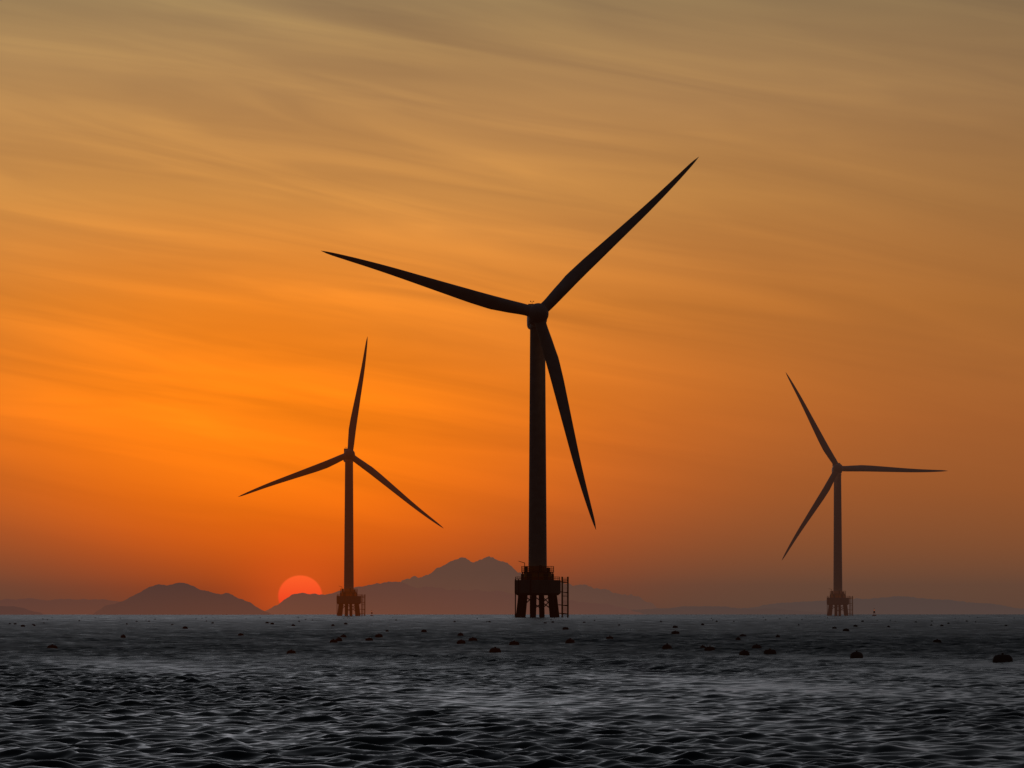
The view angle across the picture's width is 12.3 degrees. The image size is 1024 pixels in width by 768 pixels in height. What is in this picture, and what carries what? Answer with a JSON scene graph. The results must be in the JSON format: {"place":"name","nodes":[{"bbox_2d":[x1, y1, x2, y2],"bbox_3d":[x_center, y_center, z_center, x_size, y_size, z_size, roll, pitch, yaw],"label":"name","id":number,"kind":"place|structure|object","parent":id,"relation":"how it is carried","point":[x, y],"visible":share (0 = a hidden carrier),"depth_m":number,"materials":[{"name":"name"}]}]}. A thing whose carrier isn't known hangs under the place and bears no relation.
{"place":"outdoors","nodes":[
{"label":"outdoors","id":0,"kind":"place"},
{"bbox_2d":[0,598,117,614],"bbox_3d":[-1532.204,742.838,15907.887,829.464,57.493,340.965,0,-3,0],"label":"hills","id":1,"kind":"structure","parent":0,"point":[69,607],"depth_m":15846.51,"materials":[{"name":"grey stone"}]},
{"bbox_2d":[92,583,272,614],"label":"island","id":2,"kind":"structure","parent":0,"point":[178,599],"depth_m":10883.03,"materials":[{"name":"grey stone"}]},
{"bbox_2d":[265,582,641,613],"bbox_3d":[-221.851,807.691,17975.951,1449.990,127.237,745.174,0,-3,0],"label":"hills","id":3,"kind":"structure","parent":0,"point":[393,598],"depth_m":17855.09,"materials":[{"name":"grey stone"}]},
{"bbox_2d":[0,614,1023,767],"bbox_3d":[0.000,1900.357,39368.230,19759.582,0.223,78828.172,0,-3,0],"label":"sea","id":4,"kind":"structure","parent":0,"point":[161,691],"depth_m":72.58,"materials":[{"name":"black liquid"}]},
{"bbox_2d":[0,606,44,614],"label":"island","id":5,"kind":"structure","parent":4,"relation":"in","point":[9,610],"depth_m":10898.73,"materials":[{"name":"grey stone"}]},
{"bbox_2d":[238,336,442,615],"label":"turbine","id":6,"kind":"object","parent":4,"relation":"in","point":[348,593],"visible":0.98,"depth_m":3382.73,"materials":[{"name":"paint"}]},
{"bbox_2d":[322,157,698,616],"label":"turbine","id":7,"kind":"object","parent":4,"relation":"in","point":[537,577],"visible":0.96,"depth_m":1796.43,"materials":[{"name":"paint"}]},
{"bbox_2d":[9,616,1012,661],"bbox_3d":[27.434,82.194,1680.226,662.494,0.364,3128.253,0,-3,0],"label":"buoys","id":8,"kind":"object","parent":4,"relation":"on","point":[1002,657],"visible":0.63,"depth_m":192.97,"materials":[{"name":"plastic"}]},
{"bbox_2d":[782,373,945,615],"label":"turbine","id":9,"kind":"object","parent":4,"relation":"in","point":[837,599],"visible":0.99,"depth_m":3705.78,"materials":[{"name":"paint"}]},
{"bbox_2d":[0,0,1023,610],"label":"sky","id":10,"kind":"structure","parent":0,"point":[180,340],"materials":[{"name":"orange"}]},
{"bbox_2d":[401,556,656,609],"bbox_3d":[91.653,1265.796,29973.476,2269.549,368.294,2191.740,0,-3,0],"label":"hills","id":11,"kind":"structure","parent":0,"point":[488,574],"depth_m":29753.55,"materials":[{"name":"grey stone"}]},
{"bbox_2d":[632,606,826,613],"bbox_3d":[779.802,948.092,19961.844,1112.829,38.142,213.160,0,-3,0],"label":"hills","id":12,"kind":"structure","parent":0,"point":[702,610],"depth_m":19918.46,"materials":[{"name":"grey stone"}]},
{"bbox_2d":[739,596,1023,613],"bbox_3d":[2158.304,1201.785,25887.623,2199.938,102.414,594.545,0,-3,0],"label":"hills","id":13,"kind":"structure","parent":0,"point":[898,605],"depth_m":25774.87,"materials":[{"name":"grey stone"}]}
]}

